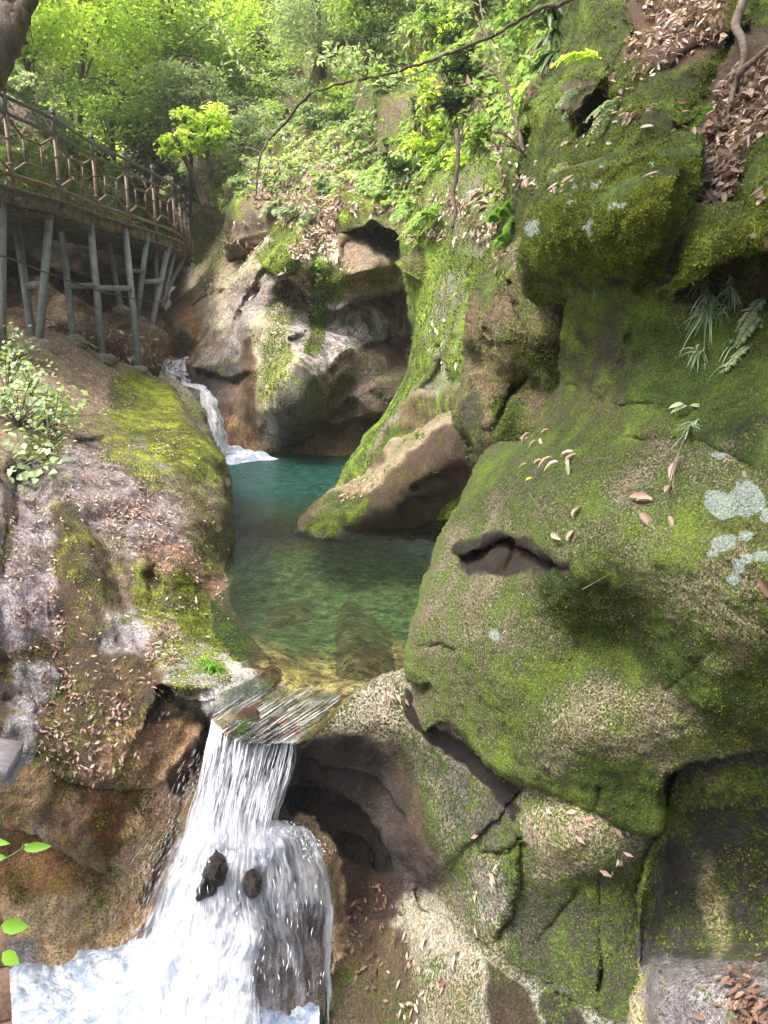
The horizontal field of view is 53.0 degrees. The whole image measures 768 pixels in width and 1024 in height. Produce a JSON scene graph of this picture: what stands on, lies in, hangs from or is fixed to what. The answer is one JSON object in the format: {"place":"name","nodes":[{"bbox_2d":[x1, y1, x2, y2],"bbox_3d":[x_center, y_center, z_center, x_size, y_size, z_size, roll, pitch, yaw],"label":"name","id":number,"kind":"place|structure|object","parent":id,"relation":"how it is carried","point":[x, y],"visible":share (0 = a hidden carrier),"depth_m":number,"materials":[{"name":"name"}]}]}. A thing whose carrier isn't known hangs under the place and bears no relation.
{"place":"outdoors","nodes":[
{"label":"outdoors","id":0,"kind":"place"},
{"bbox_2d":[0,909,11,1023],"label":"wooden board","id":1,"kind":"object","parent":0,"point":[5,1007],"visible":0.79,"depth_m":2.48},
{"bbox_2d":[1,918,28,934],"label":"green leaf","id":2,"kind":"object","parent":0,"point":[11,926],"visible":1,"depth_m":1.20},
{"bbox_2d":[0,838,50,861],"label":"foreground twig","id":3,"kind":"object","parent":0,"point":[34,847],"visible":1,"depth_m":1.30,"materials":[{"name":"green plant"}]},
{"bbox_2d":[0,91,183,377],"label":"hillside bank","id":4,"kind":"structure","parent":0,"point":[80,272],"depth_m":15.03,"materials":[{"name":"soil"}]},
{"bbox_2d":[0,0,38,92],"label":"forked tree","id":5,"kind":"object","parent":4,"relation":"on","point":[15,19],"visible":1,"depth_m":8.08,"materials":[{"name":"brown plant"}]},
{"bbox_2d":[5,70,43,99],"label":"shrub","id":6,"kind":"object","parent":4,"relation":"on","point":[27,85],"visible":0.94,"depth_m":15.82,"materials":[{"name":"green plant"}]},
{"bbox_2d":[30,87,62,128],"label":"shrub","id":7,"kind":"object","parent":4,"relation":"on","point":[43,92],"visible":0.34,"depth_m":17.14,"materials":[{"name":"green plant"}]},
{"bbox_2d":[14,0,119,105],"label":"tree","id":8,"kind":"object","parent":4,"relation":"on","point":[41,25],"visible":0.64,"depth_m":17.18,"materials":[{"name":"green plant"}]},
{"bbox_2d":[18,2,135,139],"bbox_3d":[-9.473,-11.210,22.436,4.379,6.256,4.655,-7,15,-25],"label":"tree","id":9,"kind":"object","parent":4,"relation":"on","point":[47,79],"visible":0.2,"depth_m":22.01,"materials":[{"name":"green plant"}]},
{"bbox_2d":[60,131,100,157],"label":"shrub","id":10,"kind":"object","parent":4,"relation":"on","point":[84,144],"visible":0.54,"depth_m":18.70,"materials":[{"name":"green plant"}]},
{"bbox_2d":[0,88,165,367],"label":"fallen leaves","id":11,"kind":"object","parent":4,"relation":"on","point":[3,140],"visible":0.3,"depth_m":14.64,"materials":[{"name":"brown plant"}]},
{"bbox_2d":[0,73,179,234],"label":"undergrowth","id":12,"kind":"object","parent":4,"relation":"on","point":[42,124],"visible":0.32,"depth_m":19.07,"materials":[{"name":"green plant"}]},
{"bbox_2d":[0,86,194,374],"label":"boardwalk","id":13,"kind":"structure","parent":4,"relation":"on","point":[48,219],"depth_m":12.73,"materials":[{"name":"brown wood"}]},
{"bbox_2d":[0,255,169,302],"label":"cable","id":14,"kind":"object","parent":13,"relation":"attached to","point":[77,283],"visible":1,"depth_m":11.77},
{"bbox_2d":[30,0,199,138],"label":"tree","id":15,"kind":"object","parent":4,"relation":"on","point":[125,20],"visible":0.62,"depth_m":20.46,"materials":[{"name":"green plant"}]},
{"bbox_2d":[47,68,185,161],"bbox_3d":[-7.560,-9.005,21.439,3.912,5.988,3.434,6,15,24],"label":"tree","id":16,"kind":"object","parent":4,"relation":"on","point":[109,98],"visible":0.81,"depth_m":20.52,"materials":[{"name":"green plant"}]},
{"bbox_2d":[51,0,226,187],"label":"tree","id":17,"kind":"object","parent":4,"relation":"on","point":[138,60],"visible":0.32,"depth_m":23.17,"materials":[{"name":"green plant"}]},
{"bbox_2d":[114,114,199,230],"bbox_3d":[-6.049,-8.359,21.334,2.613,4.776,2.546,0,14,0],"label":"tree","id":18,"kind":"object","parent":4,"relation":"on","point":[147,156],"visible":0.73,"depth_m":20.58,"materials":[{"name":"green plant"}]},
{"bbox_2d":[153,127,208,207],"bbox_3d":[-4.845,-8.160,18.280,1.144,1.665,1.076,0,14,0],"label":"tree","id":19,"kind":"object","parent":4,"relation":"on","point":[178,149],"visible":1,"depth_m":18.06,"materials":[{"name":"green plant"}]},
{"bbox_2d":[0,331,283,968],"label":"leaf strewn slope","id":20,"kind":"structure","parent":0,"point":[61,922],"depth_m":5.79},
{"bbox_2d":[0,738,25,786],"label":"grey plank","id":21,"kind":"object","parent":20,"relation":"on","point":[12,758],"visible":1,"depth_m":2.62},
{"bbox_2d":[1,422,37,462],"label":"leafy plant","id":22,"kind":"object","parent":20,"relation":"on","point":[5,441],"visible":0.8,"depth_m":7.25,"materials":[{"name":"green plant"}]},
{"bbox_2d":[0,343,51,409],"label":"leafy plant","id":23,"kind":"object","parent":20,"relation":"on","point":[7,371],"visible":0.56,"depth_m":8.67,"materials":[{"name":"green plant"}]},
{"bbox_2d":[0,322,53,368],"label":"leafy plant","id":24,"kind":"object","parent":20,"relation":"on","point":[8,337],"visible":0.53,"depth_m":10.39,"materials":[{"name":"green plant"}]},
{"bbox_2d":[5,353,56,395],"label":"leafy plant","id":25,"kind":"object","parent":20,"relation":"on","point":[34,376],"visible":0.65,"depth_m":9.34,"materials":[{"name":"green plant"}]},
{"bbox_2d":[6,442,74,487],"bbox_3d":[-3.283,-0.386,7.206,0.695,0.548,0.656,11,17,36],"label":"leafy plant","id":26,"kind":"object","parent":20,"relation":"on","point":[28,473],"visible":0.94,"depth_m":7.10,"materials":[{"name":"green plant"}]},
{"bbox_2d":[0,372,89,439],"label":"leafy plant","id":27,"kind":"object","parent":20,"relation":"on","point":[17,417],"visible":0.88,"depth_m":8.00,"materials":[{"name":"green plant"}]},
{"bbox_2d":[19,389,84,464],"bbox_3d":[-3.213,-0.751,7.419,0.627,0.864,0.462,-8,16,-29],"label":"leafy plant","id":28,"kind":"object","parent":20,"relation":"on","point":[47,425],"visible":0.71,"depth_m":7.41,"materials":[{"name":"green plant"}]},
{"bbox_2d":[3,382,105,441],"bbox_3d":[-3.536,-1.092,8.282,1.228,0.611,1.048,5,15,18],"label":"leafy plant","id":29,"kind":"object","parent":20,"relation":"on","point":[65,407],"visible":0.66,"depth_m":8.19,"materials":[{"name":"green plant"}]},
{"bbox_2d":[0,345,228,791],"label":"fallen leaves","id":30,"kind":"object","parent":20,"relation":"on","point":[120,519],"visible":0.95,"depth_m":6.10,"materials":[{"name":"brown plant"}]},
{"bbox_2d":[158,370,216,443],"bbox_3d":[-3.529,-1.722,13.935,1.156,1.582,3.163,-2,14,-9],"label":"grey rock","id":31,"kind":"object","parent":20,"relation":"on","point":[196,412],"visible":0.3,"depth_m":13.71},
{"bbox_2d":[161,356,230,453],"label":"waterfall","id":32,"kind":"structure","parent":31,"relation":"on","point":[209,401],"depth_m":14.15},
{"bbox_2d":[0,153,767,1023],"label":"moss","id":33,"kind":"object","parent":20,"relation":"on","point":[318,521],"visible":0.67,"depth_m":8.55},
{"bbox_2d":[9,938,318,1023],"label":"plunge pool water","id":34,"kind":"structure","parent":0,"point":[84,987],"depth_m":5.13,"materials":[{"name":"liquid"}]},
{"bbox_2d":[163,192,413,455],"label":"back cliff","id":35,"kind":"structure","parent":0,"point":[211,358],"depth_m":15.14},
{"bbox_2d":[168,100,239,188],"bbox_3d":[-4.444,-9.146,19.192,1.840,1.920,1.790,0,14,0],"label":"tree","id":36,"kind":"object","parent":35,"relation":"on","point":[212,122],"visible":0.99,"depth_m":18.87,"materials":[{"name":"green plant"}]},
{"bbox_2d":[200,163,230,196],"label":"shrub","id":37,"kind":"object","parent":35,"relation":"on","point":[220,181],"visible":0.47,"depth_m":22.26,"materials":[{"name":"green plant"}]},
{"bbox_2d":[307,253,330,317],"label":"climbing plant","id":38,"kind":"object","parent":35,"relation":"attached to","point":[318,262],"visible":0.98,"depth_m":15.05,"materials":[{"name":"green plant"}]},
{"bbox_2d":[313,178,334,198],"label":"shrub","id":39,"kind":"object","parent":35,"relation":"on","point":[322,188],"visible":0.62,"depth_m":16.35,"materials":[{"name":"green plant"}]},
{"bbox_2d":[16,0,574,286],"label":"hillside","id":40,"kind":"structure","parent":0,"point":[240,209],"depth_m":17.30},
{"bbox_2d":[35,0,287,162],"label":"undergrowth","id":41,"kind":"object","parent":40,"relation":"on","point":[93,128],"visible":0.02,"depth_m":31.61,"materials":[{"name":"green plant"}]},
{"bbox_2d":[73,0,267,149],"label":"tree","id":42,"kind":"object","parent":40,"relation":"on","point":[180,31],"visible":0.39,"depth_m":23.09,"materials":[{"name":"green plant"}]},
{"bbox_2d":[133,54,244,243],"bbox_3d":[-5.596,-10.202,22.391,3.207,5.564,3.766,0,14,0],"label":"tree","id":43,"kind":"object","parent":40,"relation":"on","point":[183,83],"visible":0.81,"depth_m":21.48,"materials":[{"name":"green plant"}]},
{"bbox_2d":[124,0,285,109],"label":"tree","id":44,"kind":"object","parent":40,"relation":"on","point":[215,53],"visible":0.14,"depth_m":25.51,"materials":[{"name":"green plant"}]},
{"bbox_2d":[165,0,284,44],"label":"tree","id":45,"kind":"object","parent":40,"relation":"on","point":[259,3],"visible":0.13,"depth_m":29.00,"materials":[{"name":"green plant"}]},
{"bbox_2d":[195,95,292,178],"bbox_3d":[-3.960,-9.131,22.312,3.006,5.325,3.455,0,14,0],"label":"tree","id":46,"kind":"object","parent":40,"relation":"on","point":[242,122],"visible":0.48,"depth_m":21.55,"materials":[{"name":"green plant"}]},
{"bbox_2d":[221,153,266,178],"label":"shrub","id":47,"kind":"object","parent":40,"relation":"on","point":[247,161],"visible":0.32,"depth_m":19.63,"materials":[{"name":"green plant"}]},
{"bbox_2d":[206,20,299,116],"bbox_3d":[-4.244,-13.688,26.192,4.558,5.190,4.921,-4,15,-17],"label":"tree","id":48,"kind":"object","parent":40,"relation":"on","point":[239,82],"visible":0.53,"depth_m":25.37,"materials":[{"name":"green plant"}]},
{"bbox_2d":[219,109,293,148],"bbox_3d":[-3.431,-10.334,20.930,2.290,1.007,1.077,3,14,13],"label":"shrub","id":49,"kind":"object","parent":40,"relation":"on","point":[261,133],"visible":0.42,"depth_m":20.76,"materials":[{"name":"green plant"}]},
{"bbox_2d":[228,72,290,124],"bbox_3d":[-3.440,-12.126,22.893,2.337,1.551,1.718,10,17,35],"label":"shrub","id":50,"kind":"object","parent":40,"relation":"on","point":[277,113],"visible":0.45,"depth_m":22.47,"materials":[{"name":"green plant"}]},
{"bbox_2d":[268,54,313,97],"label":"shrub","id":51,"kind":"object","parent":40,"relation":"on","point":[294,86],"visible":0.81,"depth_m":22.52,"materials":[{"name":"green plant"}]},
{"bbox_2d":[178,99,420,203],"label":"undergrowth","id":52,"kind":"object","parent":40,"relation":"on","point":[399,182],"visible":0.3,"depth_m":17.57,"materials":[{"name":"green plant"}]},
{"bbox_2d":[253,0,363,86],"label":"tree","id":53,"kind":"object","parent":40,"relation":"on","point":[290,8],"visible":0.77,"depth_m":20.87,"materials":[{"name":"green plant"}]},
{"bbox_2d":[65,0,553,219],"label":"undergrowth","id":54,"kind":"object","parent":40,"relation":"on","point":[513,40],"visible":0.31,"depth_m":14.02,"materials":[{"name":"green plant"}]},
{"bbox_2d":[288,100,337,127],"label":"shrub","id":55,"kind":"object","parent":40,"relation":"on","point":[305,110],"visible":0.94,"depth_m":19.12,"materials":[{"name":"green plant"}]},
{"bbox_2d":[313,87,352,118],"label":"shrub","id":56,"kind":"object","parent":40,"relation":"on","point":[335,95],"visible":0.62,"depth_m":19.25,"materials":[{"name":"green plant"}]},
{"bbox_2d":[173,75,528,441],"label":"fallen leaves","id":57,"kind":"object","parent":40,"relation":"on","point":[331,226],"visible":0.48,"depth_m":14.79,"materials":[{"name":"brown plant"}]},
{"bbox_2d":[306,0,417,77],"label":"tree","id":58,"kind":"object","parent":40,"relation":"on","point":[357,7],"visible":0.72,"depth_m":17.95,"materials":[{"name":"green plant"}]},
{"bbox_2d":[350,16,398,56],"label":"shrub","id":59,"kind":"object","parent":40,"relation":"on","point":[373,27],"visible":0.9,"depth_m":17.26,"materials":[{"name":"green plant"}]},
{"bbox_2d":[191,0,572,200],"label":"overhanging branch","id":60,"kind":"object","parent":40,"relation":"on","point":[342,56],"visible":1,"depth_m":6.83,"materials":[{"name":"green plant"}]},
{"bbox_2d":[362,62,402,93],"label":"shrub","id":61,"kind":"object","parent":40,"relation":"on","point":[377,70],"visible":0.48,"depth_m":16.99,"materials":[{"name":"green plant"}]},
{"bbox_2d":[381,154,421,176],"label":"shrub","id":62,"kind":"object","parent":40,"relation":"on","point":[399,163],"visible":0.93,"depth_m":14.44,"materials":[{"name":"green plant"}]},
{"bbox_2d":[389,196,418,226],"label":"fern","id":63,"kind":"object","parent":40,"relation":"on","point":[399,213],"visible":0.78,"depth_m":13.73,"materials":[{"name":"green plant"}]},
{"bbox_2d":[335,154,504,519],"bbox_3d":[0.382,-2.741,12.388,2.919,5.106,9.545,0,14,0],"label":"green ridge rock","id":64,"kind":"object","parent":40,"relation":"on","point":[440,395],"visible":0.38,"depth_m":10.32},
{"bbox_2d":[406,199,442,234],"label":"fern","id":65,"kind":"object","parent":64,"relation":"on","point":[432,213],"visible":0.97,"depth_m":11.22,"materials":[{"name":"green plant"}]},
{"bbox_2d":[398,20,457,180],"bbox_3d":[0.857,-7.276,13.726,1.264,3.001,2.662,0,14,0],"label":"climbing plant","id":66,"kind":"object","parent":40,"relation":"on","point":[429,153],"visible":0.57,"depth_m":13.42,"materials":[{"name":"green plant"}]},
{"bbox_2d":[409,0,459,33],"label":"climbing plant","id":67,"kind":"object","parent":40,"relation":"on","point":[443,20],"visible":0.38,"depth_m":15.61,"materials":[{"name":"green plant"}]},
{"bbox_2d":[410,0,461,47],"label":"shrub","id":68,"kind":"object","parent":40,"relation":"on","point":[440,7],"visible":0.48,"depth_m":15.61,"materials":[{"name":"green plant"}]},
{"bbox_2d":[421,142,460,178],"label":"fern","id":69,"kind":"object","parent":40,"relation":"on","point":[438,157],"visible":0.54,"depth_m":11.94,"materials":[{"name":"green plant"}]},
{"bbox_2d":[418,1,473,46],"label":"shrub","id":70,"kind":"object","parent":40,"relation":"on","point":[448,40],"visible":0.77,"depth_m":13.31,"materials":[{"name":"green plant"}]},
{"bbox_2d":[437,88,472,116],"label":"shrub","id":71,"kind":"object","parent":40,"relation":"on","point":[451,97],"visible":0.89,"depth_m":11.31,"materials":[{"name":"green plant"}]},
{"bbox_2d":[451,128,459,228],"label":"dry vine","id":72,"kind":"object","parent":40,"relation":"on","point":[457,145],"visible":1,"depth_m":9.08,"materials":[{"name":"brown plant"}]},
{"bbox_2d":[440,146,471,170],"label":"climbing plant","id":73,"kind":"object","parent":40,"relation":"on","point":[452,159],"visible":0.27,"depth_m":11.07,"materials":[{"name":"green plant"}]},
{"bbox_2d":[436,38,484,90],"bbox_3d":[1.161,-6.726,11.591,0.774,0.581,0.716,2,14,7],"label":"shrub","id":74,"kind":"object","parent":40,"relation":"on","point":[457,66],"visible":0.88,"depth_m":11.47,"materials":[{"name":"green plant"}]},
{"bbox_2d":[461,113,492,153],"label":"shrub","id":75,"kind":"object","parent":40,"relation":"on","point":[476,133],"visible":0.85,"depth_m":10.70,"materials":[{"name":"green plant"}]},
{"bbox_2d":[451,258,564,465],"bbox_3d":[1.240,-1.399,7.181,1.143,2.257,4.269,2,14,8],"label":"rock column","id":76,"kind":"object","parent":40,"relation":"on","point":[489,380],"visible":0.45,"depth_m":5.90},
{"bbox_2d":[210,501,434,744],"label":"riverbed","id":77,"kind":"structure","parent":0,"point":[325,604],"depth_m":8.61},
{"bbox_2d":[122,725,332,1023],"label":"fall rock","id":78,"kind":"object","parent":77,"relation":"on","point":[279,934],"visible":0.24,"depth_m":5.21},
{"bbox_2d":[195,849,227,901],"bbox_3d":[-1.111,2.358,5.004,0.209,0.619,0.644,-3,14,-11],"label":"dark stone","id":79,"kind":"object","parent":78,"relation":"on","point":[214,872],"visible":0.99,"depth_m":4.73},
{"bbox_2d":[93,721,335,1023],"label":"waterfall","id":80,"kind":"structure","parent":78,"relation":"on","point":[198,959],"depth_m":4.87,"materials":[{"name":"liquid"}]},
{"bbox_2d":[242,869,262,898],"bbox_3d":[-0.860,2.388,4.984,0.121,0.539,0.625,-3,14,-13],"label":"dark stone","id":81,"kind":"object","parent":78,"relation":"on","point":[252,881],"visible":1,"depth_m":4.68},
{"bbox_2d":[230,706,281,742],"bbox_3d":[-0.833,1.402,5.093,0.345,0.272,0.380,0,14,0],"label":"wet stone","id":82,"kind":"object","parent":77,"relation":"on","point":[249,716],"visible":0.93,"depth_m":4.94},
{"bbox_2d":[293,411,473,543],"bbox_3d":[0.136,-0.448,10.605,2.617,2.300,5.279,0,14,0],"label":"pool boulder","id":83,"kind":"object","parent":77,"relation":"on","point":[423,459],"visible":0.68,"depth_m":9.16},
{"bbox_2d":[403,201,767,836],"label":"mossy boulder","id":84,"kind":"object","parent":77,"relation":"on","point":[647,727],"visible":0.94,"depth_m":3.62,"materials":[{"name":"stone"}]},
{"bbox_2d":[313,200,767,1023],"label":"moss","id":85,"kind":"object","parent":84,"relation":"on","point":[631,384],"visible":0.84,"depth_m":3.65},
{"bbox_2d":[516,130,704,304],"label":"mossy block","id":86,"kind":"structure","parent":84,"relation":"on","point":[550,282],"depth_m":4.02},
{"bbox_2d":[675,344,707,372],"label":"grass tuft","id":87,"kind":"object","parent":84,"relation":"on","point":[696,353],"visible":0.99,"depth_m":3.73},
{"bbox_2d":[678,299,731,357],"bbox_3d":[1.584,-0.884,3.816,0.342,0.337,0.290,-12,19,-41],"label":"grass tuft","id":88,"kind":"object","parent":84,"relation":"on","point":[706,313],"visible":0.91,"depth_m":3.75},
{"bbox_2d":[710,275,742,319],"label":"grass tuft","id":89,"kind":"object","parent":84,"relation":"on","point":[732,291],"visible":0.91,"depth_m":3.74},
{"bbox_2d":[733,315,763,347],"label":"fern","id":90,"kind":"object","parent":84,"relation":"attached to","point":[751,327],"visible":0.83,"depth_m":3.58,"materials":[{"name":"green plant"}]},
{"bbox_2d":[734,296,766,332],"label":"fern","id":91,"kind":"object","parent":84,"relation":"on","point":[755,306],"visible":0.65,"depth_m":3.64,"materials":[{"name":"green plant"}]},
{"bbox_2d":[211,453,433,742],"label":"pool water","id":92,"kind":"structure","parent":0,"point":[295,479],"depth_m":11.99,"materials":[{"name":"teal liquid"}]},
{"bbox_2d":[221,445,277,464],"bbox_3d":[-3.186,-1.179,14.880,1.142,0.284,2.832,-12,18,-39],"label":"foam","id":93,"kind":"object","parent":92,"relation":"on","point":[238,454],"visible":0.56,"depth_m":14.15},
{"bbox_2d":[487,0,767,263],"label":"mossy slope","id":94,"kind":"structure","parent":0,"point":[757,38],"depth_m":5.89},
{"bbox_2d":[478,0,525,152],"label":"sapling","id":95,"kind":"object","parent":94,"relation":"on","point":[518,132],"visible":0.81,"depth_m":7.37,"materials":[{"name":"brown plant"}]},
{"bbox_2d":[520,0,562,34],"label":"strap leaf plant","id":96,"kind":"object","parent":94,"relation":"on","point":[549,13],"visible":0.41,"depth_m":8.60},
{"bbox_2d":[525,47,561,79],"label":"strap leaf plant","id":97,"kind":"object","parent":94,"relation":"on","point":[544,61],"visible":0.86,"depth_m":8.51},
{"bbox_2d":[530,20,561,59],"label":"strap leaf plant","id":98,"kind":"object","parent":94,"relation":"on","point":[555,32],"visible":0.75,"depth_m":8.51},
{"bbox_2d":[554,85,588,120],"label":"fern","id":99,"kind":"object","parent":94,"relation":"on","point":[580,89],"visible":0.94,"depth_m":6.34,"materials":[{"name":"green plant"}]},
{"bbox_2d":[550,48,607,67],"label":"fern","id":100,"kind":"object","parent":94,"relation":"on","point":[588,54],"visible":1,"depth_m":6.17,"materials":[{"name":"green plant"}]},
{"bbox_2d":[583,97,623,136],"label":"fern","id":101,"kind":"object","parent":94,"relation":"on","point":[599,118],"visible":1,"depth_m":5.49,"materials":[{"name":"green plant"}]},
{"bbox_2d":[486,0,767,306],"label":"moss","id":102,"kind":"object","parent":94,"relation":"on","point":[647,212],"visible":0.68,"depth_m":3.85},
{"bbox_2d":[655,137,767,299],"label":"mossy rock","id":103,"kind":"object","parent":94,"relation":"on","point":[756,166],"visible":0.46,"depth_m":3.61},
{"bbox_2d":[729,0,748,104],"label":"bare trunk","id":104,"kind":"object","parent":94,"relation":"on","point":[738,32],"visible":0.94,"depth_m":4.79,"materials":[{"name":"brown plant"}]},
{"bbox_2d":[735,46,767,77],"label":"root","id":105,"kind":"object","parent":104,"relation":"attached to","point":[742,70],"visible":1,"depth_m":4.59,"materials":[{"name":"brown plant"}]},
{"bbox_2d":[625,749,767,1023],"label":"rock alcove","id":106,"kind":"object","parent":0,"point":[698,950],"visible":0.84,"depth_m":3.67},
{"bbox_2d":[495,0,767,1023],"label":"fallen leaves","id":107,"kind":"object","parent":106,"relation":"in","point":[749,1004],"depth_m":4.62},
{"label":"ground","id":108,"kind":"structure","parent":0,"visible":0},
{"bbox_2d":[278,668,670,1023],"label":"scoured rock","id":109,"kind":"object","parent":108,"relation":"on","point":[352,796],"visible":0.66,"depth_m":4.51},
{"bbox_2d":[314,476,632,1023],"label":"fallen leaves","id":110,"kind":"object","parent":109,"relation":"on","point":[579,839],"visible":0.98,"depth_m":4.70,"materials":[{"name":"brown plant"}]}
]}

